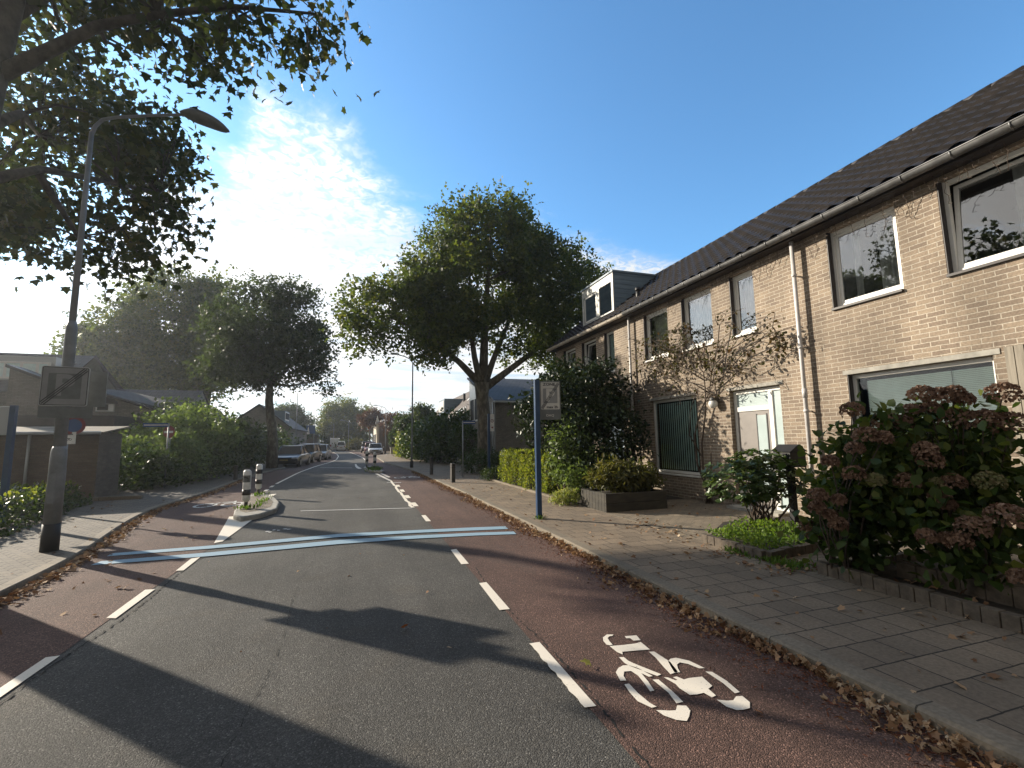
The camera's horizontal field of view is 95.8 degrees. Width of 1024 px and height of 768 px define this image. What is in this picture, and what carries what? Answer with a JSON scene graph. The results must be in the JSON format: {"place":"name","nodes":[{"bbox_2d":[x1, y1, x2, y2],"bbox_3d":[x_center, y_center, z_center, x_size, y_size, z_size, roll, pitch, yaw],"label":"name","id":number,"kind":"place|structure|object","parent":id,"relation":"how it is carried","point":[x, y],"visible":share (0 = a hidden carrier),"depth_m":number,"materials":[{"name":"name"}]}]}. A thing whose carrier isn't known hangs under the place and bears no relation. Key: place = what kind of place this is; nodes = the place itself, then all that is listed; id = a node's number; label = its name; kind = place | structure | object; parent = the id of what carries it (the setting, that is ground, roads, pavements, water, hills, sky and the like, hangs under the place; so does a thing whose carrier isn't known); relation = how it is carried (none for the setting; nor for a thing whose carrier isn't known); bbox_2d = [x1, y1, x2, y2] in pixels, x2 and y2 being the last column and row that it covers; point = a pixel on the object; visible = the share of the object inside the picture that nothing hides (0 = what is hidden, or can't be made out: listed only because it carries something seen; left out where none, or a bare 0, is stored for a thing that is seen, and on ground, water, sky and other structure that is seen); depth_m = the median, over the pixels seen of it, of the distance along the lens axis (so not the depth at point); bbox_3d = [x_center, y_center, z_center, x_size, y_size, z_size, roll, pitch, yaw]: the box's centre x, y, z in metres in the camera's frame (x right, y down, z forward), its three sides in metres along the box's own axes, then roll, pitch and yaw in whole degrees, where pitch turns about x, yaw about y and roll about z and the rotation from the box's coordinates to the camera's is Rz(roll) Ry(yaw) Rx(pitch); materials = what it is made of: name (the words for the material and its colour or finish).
{"place":"outdoors","nodes":[
{"label":"outdoors","id":0,"kind":"place"},
{"bbox_2d":[0,462,281,584],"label":"pavement","id":1,"kind":"structure","parent":0,"point":[22,555],"depth_m":9.37,"materials":[{"name":"grey concrete"}]},
{"bbox_2d":[0,501,87,535],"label":"bed soil","id":2,"kind":"structure","parent":1,"relation":"on","point":[16,527],"depth_m":10.20,"materials":[{"name":"soil"}]},
{"bbox_2d":[0,405,18,523],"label":"blue post sign","id":3,"kind":"object","parent":2,"relation":"on","point":[8,419],"visible":0.9,"depth_m":9.62,"materials":[{"name":"metal"}]},
{"bbox_2d":[0,480,94,537],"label":"flower bed shrubs","id":4,"kind":"object","parent":2,"relation":"on","point":[19,497],"visible":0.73,"depth_m":10.00,"materials":[{"name":"green plant"}]},
{"bbox_2d":[63,418,85,500],"bbox_3d":[-10.283,1.880,10.750,0.464,2.240,0.178,1,-7,-18],"label":"no parking sign","id":5,"kind":"object","parent":1,"relation":"on","point":[77,426],"visible":0.45,"depth_m":10.82,"materials":[{"name":"metal"}]},
{"bbox_2d":[92,495,142,500],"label":"bed kerb","id":6,"kind":"structure","parent":1,"relation":"on","point":[105,498],"depth_m":13.31,"materials":[{"name":"concrete"}]},
{"bbox_2d":[37,108,229,552],"bbox_3d":[-6.153,-1.175,7.662,2.230,7.487,0.380,1,-7,-18],"label":"street lamp","id":7,"kind":"object","parent":1,"relation":"on","point":[66,385],"visible":0.98,"depth_m":7.17,"materials":[{"name":"grey metal"}]},
{"bbox_2d":[143,423,169,487],"bbox_3d":[-13.126,2.612,16.975,0.824,2.360,0.050,1,-7,-18],"label":"street name sign","id":8,"kind":"object","parent":1,"relation":"on","point":[156,425],"visible":0.83,"depth_m":17.10,"materials":[{"name":"metal"}]},
{"bbox_2d":[120,422,218,483],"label":"shrub","id":9,"kind":"object","parent":1,"relation":"on","point":[188,450],"visible":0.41,"depth_m":18.52,"materials":[{"name":"green plant"}]},
{"bbox_2d":[118,401,245,456],"bbox_3d":[-15.031,2.541,21.130,5.300,3.579,3.876,1,-7,-18],"label":"shrub","id":10,"kind":"object","parent":1,"relation":"on","point":[226,436],"visible":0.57,"depth_m":21.15,"materials":[{"name":"green plant"}]},
{"bbox_2d":[118,438,250,491],"bbox_3d":[-14.989,3.275,20.339,5.214,2.186,12.245,1,-7,-18],"label":"hedge shrub","id":11,"kind":"object","parent":1,"relation":"on","point":[143,477],"visible":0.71,"depth_m":16.71,"materials":[{"name":"green plant"}]},
{"bbox_2d":[0,0,379,307],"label":"plane tree","id":12,"kind":"object","parent":1,"relation":"on","point":[136,153],"visible":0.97,"depth_m":8.78,"materials":[{"name":"green plant"}]},
{"bbox_2d":[111,392,280,469],"bbox_3d":[-18.715,3.174,28.618,7.230,4.659,13.617,1,-7,-18],"label":"shrub","id":13,"kind":"object","parent":1,"relation":"on","point":[254,452],"visible":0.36,"depth_m":28.07,"materials":[{"name":"green plant"}]},
{"bbox_2d":[179,264,345,467],"bbox_3d":[-15.708,-1.205,29.890,9.416,13.307,6.650,1,-7,-18],"label":"plane tree","id":14,"kind":"object","parent":1,"relation":"on","point":[303,344],"visible":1,"depth_m":29.27,"materials":[{"name":"green plant"}]},
{"bbox_2d":[250,421,306,461],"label":"shrub","id":15,"kind":"object","parent":1,"relation":"on","point":[282,440],"visible":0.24,"depth_m":45.02,"materials":[{"name":"green plant"}]},
{"bbox_2d":[0,452,337,687],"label":"cycle lane","id":16,"kind":"structure","parent":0,"point":[35,628],"depth_m":5.55,"materials":[{"name":"red asphalt"}]},
{"bbox_2d":[0,557,199,696],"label":"lane dashes","id":17,"kind":"object","parent":16,"relation":"on","point":[21,677],"visible":1,"depth_m":3.53,"materials":[{"name":"paint"}]},
{"bbox_2d":[0,479,242,608],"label":"fallen leaves","id":18,"kind":"object","parent":16,"relation":"on","point":[15,593],"visible":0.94,"depth_m":6.87,"materials":[{"name":"brown plant"}]},
{"bbox_2d":[214,516,250,542],"bbox_3d":[-5.594,2.806,9.043,0.600,0.001,3.100,1,-7,-18],"label":"road marking","id":19,"kind":"object","parent":16,"relation":"on","point":[231,526],"visible":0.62,"depth_m":8.95,"materials":[{"name":"paint"}]},
{"bbox_2d":[0,450,640,767],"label":"road","id":20,"kind":"structure","parent":0,"point":[169,675],"depth_m":3.33,"materials":[{"name":"grey asphalt"}]},
{"bbox_2d":[0,557,202,703],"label":"joint crack","id":21,"kind":"object","parent":20,"relation":"on","point":[10,696],"visible":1,"depth_m":3.80,"materials":[{"name":"black"}]},
{"bbox_2d":[233,494,278,521],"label":"traffic island","id":22,"kind":"structure","parent":20,"relation":"on","point":[239,515],"depth_m":10.33,"materials":[{"name":"concrete"}]},
{"bbox_2d":[233,490,272,509],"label":"island grass","id":23,"kind":"structure","parent":22,"relation":"on","point":[253,505],"depth_m":11.44,"materials":[{"name":"plant"}]},
{"bbox_2d":[240,495,272,511],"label":"island paving","id":24,"kind":"structure","parent":22,"relation":"on","point":[252,501],"depth_m":11.76,"materials":[{"name":"concrete"}]},
{"bbox_2d":[242,470,251,506],"bbox_3d":[-6.315,2.499,11.014,0.181,0.900,0.188,1,-7,-18],"label":"striped bollard","id":25,"kind":"object","parent":24,"relation":"on","point":[246,487],"visible":0.97,"depth_m":10.96,"materials":[{"name":"grey"}]},
{"bbox_2d":[255,464,262,493],"bbox_3d":[-7.666,2.882,14.024,0.181,0.900,0.181,1,-7,-18],"label":"striped bollard","id":26,"kind":"object","parent":22,"relation":"on","point":[259,473],"visible":0.98,"depth_m":13.97,"materials":[{"name":"plastic"}]},
{"bbox_2d":[278,445,310,466],"bbox_3d":[-15.793,5.152,33.272,2.129,1.470,4.565,1,-7,-12],"label":"parked car","id":27,"kind":"object","parent":20,"relation":"on","point":[298,455],"visible":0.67,"depth_m":32.49,"materials":[{"name":"grey paint"}]},
{"bbox_2d":[92,526,515,564],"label":"blue stripes","id":28,"kind":"object","parent":20,"relation":"on","point":[299,545],"visible":1,"depth_m":7.57,"materials":[{"name":"paint"}]},
{"bbox_2d":[297,444,321,462],"bbox_3d":[-17.062,5.749,38.398,2.079,1.550,3.965,0,-7,-10],"label":"parked car","id":29,"kind":"object","parent":20,"relation":"on","point":[315,451],"visible":0.36,"depth_m":38.22,"materials":[{"name":"black paint"}]},
{"bbox_2d":[529,642,595,706],"bbox_3d":[0.327,2.023,3.269,0.092,0.001,0.960,1,-7,-18],"label":"worn dash","id":30,"kind":"object","parent":20,"relation":"on","point":[576,690],"visible":1,"depth_m":3.20,"materials":[{"name":"paint"}]},
{"bbox_2d":[0,0,1023,440],"label":"sky","id":31,"kind":"structure","parent":0,"point":[654,131],"materials":[{"name":"blue"}]},
{"bbox_2d":[338,450,1003,767],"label":"cycle lane","id":32,"kind":"structure","parent":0,"point":[567,613],"depth_m":3.22,"materials":[{"name":"red asphalt"}]},
{"bbox_2d":[367,443,383,454],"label":"parked car","id":33,"kind":"object","parent":32,"relation":"on","point":[375,447],"visible":0.91,"depth_m":59.97,"materials":[{"name":"grey paint"}]},
{"bbox_2d":[422,515,508,609],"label":"lane dashes","id":34,"kind":"object","parent":32,"relation":"on","point":[500,604],"visible":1,"depth_m":5.06,"materials":[{"name":"paint"}]},
{"bbox_2d":[476,568,650,767],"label":"joint crack","id":35,"kind":"object","parent":32,"relation":"on","point":[619,731],"visible":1,"depth_m":2.87,"materials":[{"name":"black"}]},
{"bbox_2d":[603,634,749,720],"bbox_3d":[1.009,2.015,3.288,0.695,0.001,1.230,1,-7,-18],"label":"bicycle symbol","id":36,"kind":"object","parent":32,"relation":"on","point":[694,685],"visible":1,"depth_m":3.08,"materials":[{"name":"paint"}]},
{"bbox_2d":[332,449,1023,767],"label":"kerb","id":37,"kind":"structure","parent":32,"relation":"on","point":[983,737],"depth_m":3.13,"materials":[{"name":"concrete"}]},
{"bbox_2d":[412,475,1006,767],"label":"leaf debris","id":38,"kind":"object","parent":32,"relation":"on","point":[860,705],"visible":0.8,"depth_m":3.23,"materials":[{"name":"brown plant"}]},
{"bbox_2d":[410,471,1020,767],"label":"fallen leaves","id":39,"kind":"object","parent":32,"relation":"on","point":[957,739],"depth_m":3.25,"materials":[{"name":"brown plant"}]},
{"bbox_2d":[346,449,1023,741],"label":"pavement","id":40,"kind":"structure","parent":0,"point":[936,656],"depth_m":4.04,"materials":[{"name":"concrete"}]},
{"bbox_2d":[345,437,363,449],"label":"clipped shrub","id":41,"kind":"object","parent":40,"relation":"on","point":[355,443],"visible":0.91,"depth_m":87.68,"materials":[{"name":"green plant"}]},
{"bbox_2d":[355,407,385,440],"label":"deciduous tree","id":42,"kind":"object","parent":40,"relation":"on","point":[369,418],"visible":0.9,"depth_m":79.50,"materials":[{"name":"brown plant"}]},
{"bbox_2d":[391,353,412,467],"bbox_3d":[-6.631,1.547,27.789,1.464,6.920,0.320,1,-7,-18],"label":"street lamp","id":43,"kind":"object","parent":40,"relation":"on","point":[411,463],"visible":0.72,"depth_m":27.85,"materials":[{"name":"metal"}]},
{"bbox_2d":[533,380,560,518],"bbox_3d":[0.736,1.293,9.399,0.562,2.765,0.122,1,-7,-18],"label":"zone sign","id":44,"kind":"object","parent":40,"relation":"on","point":[547,402],"visible":0.98,"depth_m":9.45,"materials":[{"name":"metal"}]},
{"bbox_2d":[615,520,817,575],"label":"fallen leaves","id":45,"kind":"object","parent":40,"relation":"on","point":[778,565],"visible":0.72,"depth_m":5.92,"materials":[{"name":"brown plant"}]},
{"bbox_2d":[445,479,1021,713],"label":"fallen leaves","id":46,"kind":"object","parent":40,"relation":"on","point":[951,636],"depth_m":4.51,"materials":[{"name":"brown plant"}]},
{"bbox_2d":[423,458,1022,634],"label":"garden paving","id":47,"kind":"structure","parent":0,"point":[692,522],"depth_m":9.05,"materials":[{"name":"grey concrete"}]},
{"bbox_2d":[379,409,407,435],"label":"deciduous tree","id":48,"kind":"object","parent":47,"relation":"on","point":[388,418],"visible":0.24,"depth_m":72.87,"materials":[{"name":"brown plant"}]},
{"bbox_2d":[387,402,437,436],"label":"deciduous tree","id":49,"kind":"object","parent":47,"relation":"on","point":[401,421],"visible":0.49,"depth_m":50.25,"materials":[{"name":"green plant"}]},
{"bbox_2d":[395,404,473,463],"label":"hedge","id":50,"kind":"object","parent":47,"relation":"on","point":[430,440],"visible":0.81,"depth_m":32.34,"materials":[{"name":"green plant"}]},
{"bbox_2d":[447,424,477,462],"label":"clipped shrub","id":51,"kind":"object","parent":47,"relation":"on","point":[458,430],"visible":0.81,"depth_m":25.69,"materials":[{"name":"green plant"}]},
{"bbox_2d":[318,176,613,471],"bbox_3d":[-1.139,-3.050,24.908,16.994,15.358,8.040,3,-8,-32],"label":"plane tree","id":52,"kind":"object","parent":47,"relation":"on","point":[444,313],"visible":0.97,"depth_m":23.23,"materials":[{"name":"green plant"}]},
{"bbox_2d":[477,464,502,480],"bbox_3d":[-0.704,3.483,18.115,1.224,0.690,1.438,1,-7,-18],"label":"juniper","id":53,"kind":"object","parent":47,"relation":"on","point":[489,473],"visible":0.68,"depth_m":17.93,"materials":[{"name":"green plant"}]},
{"bbox_2d":[487,414,493,468],"bbox_3d":[-0.945,2.714,20.868,0.304,2.740,0.106,1,-7,-14],"label":"banner sign","id":54,"kind":"object","parent":47,"relation":"on","point":[490,422],"visible":0.94,"depth_m":20.93,"materials":[{"name":"metal"}]},
{"bbox_2d":[456,444,534,473],"bbox_3d":[-0.454,3.625,22.591,4.680,1.477,3.379,-2,-7,8],"label":"juniper","id":55,"kind":"object","parent":47,"relation":"on","point":[494,460],"visible":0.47,"depth_m":21.92,"materials":[{"name":"green plant"}]},
{"bbox_2d":[502,479,679,504],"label":"bed soil","id":56,"kind":"structure","parent":47,"relation":"on","point":[668,497],"depth_m":12.90,"materials":[{"name":"soil"}]},
{"bbox_2d":[497,447,577,493],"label":"hedge","id":57,"kind":"object","parent":56,"relation":"on","point":[524,478],"visible":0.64,"depth_m":14.64,"materials":[{"name":"green plant"}]},
{"bbox_2d":[548,486,580,505],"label":"variegated plant","id":58,"kind":"object","parent":56,"relation":"on","point":[567,496],"visible":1,"depth_m":10.95,"materials":[{"name":"green plant"}]},
{"bbox_2d":[501,354,658,488],"bbox_3d":[1.768,1.037,13.985,4.265,4.367,5.146,1,-7,-18],"label":"evergreen shrub","id":59,"kind":"object","parent":56,"relation":"on","point":[595,394],"visible":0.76,"depth_m":13.01,"materials":[{"name":"green plant"}]},
{"bbox_2d":[541,408,633,493],"bbox_3d":[1.955,1.807,12.100,2.396,2.435,1.849,-3,-7,14],"label":"shrub","id":60,"kind":"object","parent":56,"relation":"on","point":[566,471],"visible":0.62,"depth_m":12.09,"materials":[{"name":"green plant"}]},
{"bbox_2d":[581,488,666,512],"bbox_3d":[2.527,2.612,10.549,1.520,0.409,1.160,1,-7,-18],"label":"planter","id":61,"kind":"object","parent":47,"relation":"on","point":[608,501],"visible":0.83,"depth_m":10.05,"materials":[{"name":"concrete"}]},
{"bbox_2d":[582,453,666,492],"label":"planter shrub","id":62,"kind":"object","parent":61,"relation":"in","point":[622,477],"visible":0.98,"depth_m":10.46,"materials":[{"name":"green plant"}]},
{"bbox_2d":[701,533,824,559],"bbox_3d":[3.549,2.255,6.513,1.213,0.162,1.234,1,-7,-18],"label":"brick edging","id":63,"kind":"object","parent":47,"relation":"on","point":[795,551],"visible":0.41,"depth_m":6.08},
{"bbox_2d":[711,516,824,549],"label":"bed soil","id":64,"kind":"structure","parent":47,"relation":"on","point":[787,518],"depth_m":7.27,"materials":[{"name":"brown soil"}]},
{"bbox_2d":[700,448,808,523],"bbox_3d":[4.327,1.811,8.155,2.264,1.362,1.227,1,-7,-18],"label":"rhododendron","id":65,"kind":"object","parent":64,"relation":"on","point":[756,477],"visible":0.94,"depth_m":7.96,"materials":[{"name":"green plant"}]},
{"bbox_2d":[705,515,822,549],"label":"ground cover","id":66,"kind":"object","parent":64,"relation":"on","point":[760,537],"visible":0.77,"depth_m":6.75,"materials":[{"name":"green plant"}]},
{"bbox_2d":[771,444,806,521],"bbox_3d":[4.989,1.782,8.263,0.413,1.398,0.420,1,-7,-18],"label":"letterbox","id":67,"kind":"object","parent":64,"relation":"on","point":[789,451],"visible":0.53,"depth_m":8.19,"materials":[{"name":"black paint"}]},
{"bbox_2d":[722,545,816,571],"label":"edge weeds","id":68,"kind":"object","parent":47,"relation":"on","point":[790,563],"visible":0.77,"depth_m":5.66,"materials":[{"name":"green plant"}]},
{"bbox_2d":[777,401,933,578],"bbox_3d":[3.834,1.178,5.300,1.626,1.933,1.398,1,-7,-18],"label":"hydrangea","id":69,"kind":"object","parent":47,"relation":"on","point":[831,521],"visible":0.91,"depth_m":4.98,"materials":[{"name":"green plant"}]},
{"bbox_2d":[817,547,1023,634],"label":"brick edging","id":70,"kind":"object","parent":47,"relation":"on","point":[995,617],"visible":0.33,"depth_m":4.21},
{"bbox_2d":[896,561,1023,609],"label":"brick edging","id":71,"kind":"object","parent":47,"relation":"on","point":[990,592],"visible":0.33,"depth_m":4.30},
{"bbox_2d":[859,554,1023,614],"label":"bed soil","id":72,"kind":"structure","parent":0,"point":[889,572],"depth_m":4.68,"materials":[{"name":"brown soil"}]},
{"bbox_2d":[843,382,1023,600],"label":"hydrangea","id":73,"kind":"object","parent":72,"relation":"on","point":[962,498],"visible":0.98,"depth_m":4.53,"materials":[{"name":"green plant"}]},
{"label":"ground","id":74,"kind":"structure","parent":0,"visible":0},
{"bbox_2d":[0,426,129,501],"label":"garage","id":75,"kind":"structure","parent":74,"relation":"on","point":[93,460],"depth_m":13.55,"materials":[{"name":"brown brick"}]},
{"bbox_2d":[0,353,220,452],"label":"gabled house","id":76,"kind":"structure","parent":74,"relation":"on","point":[20,376],"depth_m":24.12,"materials":[{"name":"grey brick"}]},
{"bbox_2d":[0,466,284,598],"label":"kerb","id":77,"kind":"structure","parent":74,"relation":"on","point":[19,582],"depth_m":6.97,"materials":[{"name":"concrete"}]},
{"bbox_2d":[124,389,212,413],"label":"gabled house","id":78,"kind":"structure","parent":74,"relation":"on","point":[191,394],"depth_m":32.20,"materials":[{"name":"grey brick"}]},
{"bbox_2d":[237,404,308,445],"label":"gabled house","id":79,"kind":"structure","parent":74,"relation":"on","point":[282,418],"depth_m":54.24,"materials":[{"name":"grey brick"}]},
{"bbox_2d":[310,392,377,445],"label":"deciduous tree","id":80,"kind":"object","parent":74,"relation":"on","point":[336,413],"visible":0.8,"depth_m":102.73,"materials":[{"name":"green plant"}]},
{"bbox_2d":[372,416,391,450],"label":"cream building","id":81,"kind":"structure","parent":74,"relation":"on","point":[377,434],"depth_m":76.66,"materials":[{"name":"grey paint"}]},
{"bbox_2d":[436,378,504,460],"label":"row house","id":82,"kind":"structure","parent":74,"relation":"on","point":[460,401],"depth_m":46.40,"materials":[{"name":"grey brick"}]},
{"bbox_2d":[467,378,552,463],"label":"corner house","id":83,"kind":"structure","parent":74,"relation":"on","point":[499,393],"depth_m":26.67,"materials":[{"name":"grey brick"}]},
{"bbox_2d":[470,397,476,420],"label":"window","id":84,"kind":"structure","parent":83,"relation":"in","point":[473,412],"depth_m":31.16,"materials":[{"name":"glass"}]},
{"bbox_2d":[547,252,693,481],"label":"brick house","id":85,"kind":"structure","parent":74,"relation":"on","point":[605,326],"depth_m":16.38,"materials":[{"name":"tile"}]},
{"bbox_2d":[564,342,594,379],"bbox_3d":[2.628,-0.673,18.773,0.616,2.100,1.930,1,-7,-18],"label":"window","id":86,"kind":"structure","parent":85,"relation":"in","point":[574,351],"depth_m":19.14,"materials":[{"name":"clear glass"}]},
{"bbox_2d":[582,334,612,375],"bbox_3d":[3.146,-0.870,17.203,0.616,2.100,1.940,1,-7,-18],"label":"window","id":87,"kind":"structure","parent":85,"relation":"in","point":[584,345],"depth_m":17.68,"materials":[{"name":"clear glass"}]},
{"bbox_2d":[604,331,614,373],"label":"window","id":88,"kind":"structure","parent":85,"relation":"in","point":[608,345],"depth_m":16.02,"materials":[{"name":"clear glass"}]},
{"bbox_2d":[621,152,869,517],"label":"brick house","id":89,"kind":"structure","parent":74,"relation":"on","point":[765,411],"depth_m":10.80,"materials":[{"name":"brick"}]},
{"bbox_2d":[643,301,695,361],"bbox_3d":[4.389,-1.372,13.360,0.665,2.100,1.940,1,-7,-18],"label":"window","id":90,"kind":"structure","parent":89,"relation":"in","point":[660,324],"depth_m":13.71,"materials":[{"name":"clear glass"}]},
{"bbox_2d":[654,396,700,477],"bbox_3d":[4.603,1.441,12.489,0.665,2.700,2.750,1,-7,-18],"label":"window","id":91,"kind":"structure","parent":89,"relation":"in","point":[677,447],"depth_m":12.81,"materials":[{"name":"green glass"}]},
{"bbox_2d":[632,246,779,323],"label":"icicle lights","id":92,"kind":"object","parent":89,"relation":"hanging from","point":[716,284],"visible":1,"depth_m":11.01},
{"bbox_2d":[626,307,791,503],"bbox_3d":[4.401,0.605,11.242,0.606,4.489,5.688,1,-7,-18],"label":"climbing vine","id":93,"kind":"object","parent":89,"relation":"attached to","point":[777,346],"visible":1,"depth_m":11.10,"materials":[{"name":"brown plant"}]},
{"bbox_2d":[680,281,745,351],"bbox_3d":[4.916,-1.573,11.762,0.665,2.100,1.910,1,-7,-18],"label":"window","id":94,"kind":"structure","parent":89,"relation":"in","point":[703,326],"depth_m":11.98,"materials":[{"name":"white glass"}]},
{"bbox_2d":[728,270,756,338],"bbox_3d":[5.378,-1.748,10.362,0.665,2.100,1.480,1,-7,-18],"label":"window","id":95,"kind":"structure","parent":89,"relation":"in","point":[746,279],"depth_m":10.55,"materials":[{"name":"white glass"}]},
{"bbox_2d":[738,410,776,509],"bbox_3d":[5.273,1.619,9.952,0.050,2.060,0.850,1,-7,-18],"label":"front door","id":96,"kind":"structure","parent":89,"relation":"in","point":[754,426],"depth_m":9.99,"materials":[{"name":"white glass"}]},
{"bbox_2d":[777,65,1023,547],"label":"brick house","id":97,"kind":"structure","parent":74,"relation":"on","point":[931,293],"depth_m":7.13,"materials":[{"name":"brick"}]},
{"bbox_2d":[825,206,903,310],"bbox_3d":[6.186,-2.065,7.916,0.665,2.120,1.950,1,-7,-18],"label":"window","id":98,"kind":"structure","parent":97,"relation":"in","point":[863,268],"depth_m":8.21,"materials":[{"name":"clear glass"}]},
{"bbox_2d":[798,131,1023,258],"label":"icicle lights","id":99,"kind":"object","parent":97,"relation":"hanging from","point":[913,192],"visible":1,"depth_m":7.09},
{"bbox_2d":[847,356,997,465],"bbox_3d":[6.417,0.761,7.070,0.616,2.660,2.760,1,-7,-18],"label":"window","id":100,"kind":"structure","parent":97,"relation":"in","point":[974,375],"depth_m":7.23,"materials":[{"name":"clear glass"}]},
{"bbox_2d":[936,147,1023,277],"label":"window","id":101,"kind":"structure","parent":97,"relation":"in","point":[982,223],"depth_m":6.68,"materials":[{"name":"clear glass"}]},
{"label":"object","id":102,"kind":"structure","parent":0,"visible":0},
{"bbox_2d":[0,141,72,264],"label":"plane tree","id":103,"kind":"object","parent":102,"relation":"on","point":[36,197],"visible":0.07,"depth_m":16.89,"materials":[{"name":"green plant"}]},
{"bbox_2d":[41,261,267,404],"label":"plane tree","id":104,"kind":"object","parent":102,"relation":"on","point":[139,348],"visible":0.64,"depth_m":40.16,"materials":[{"name":"green plant"}]},
{"bbox_2d":[274,399,318,439],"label":"deciduous tree","id":105,"kind":"object","parent":102,"relation":"on","point":[303,420],"visible":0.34,"depth_m":88.74,"materials":[{"name":"green plant"}]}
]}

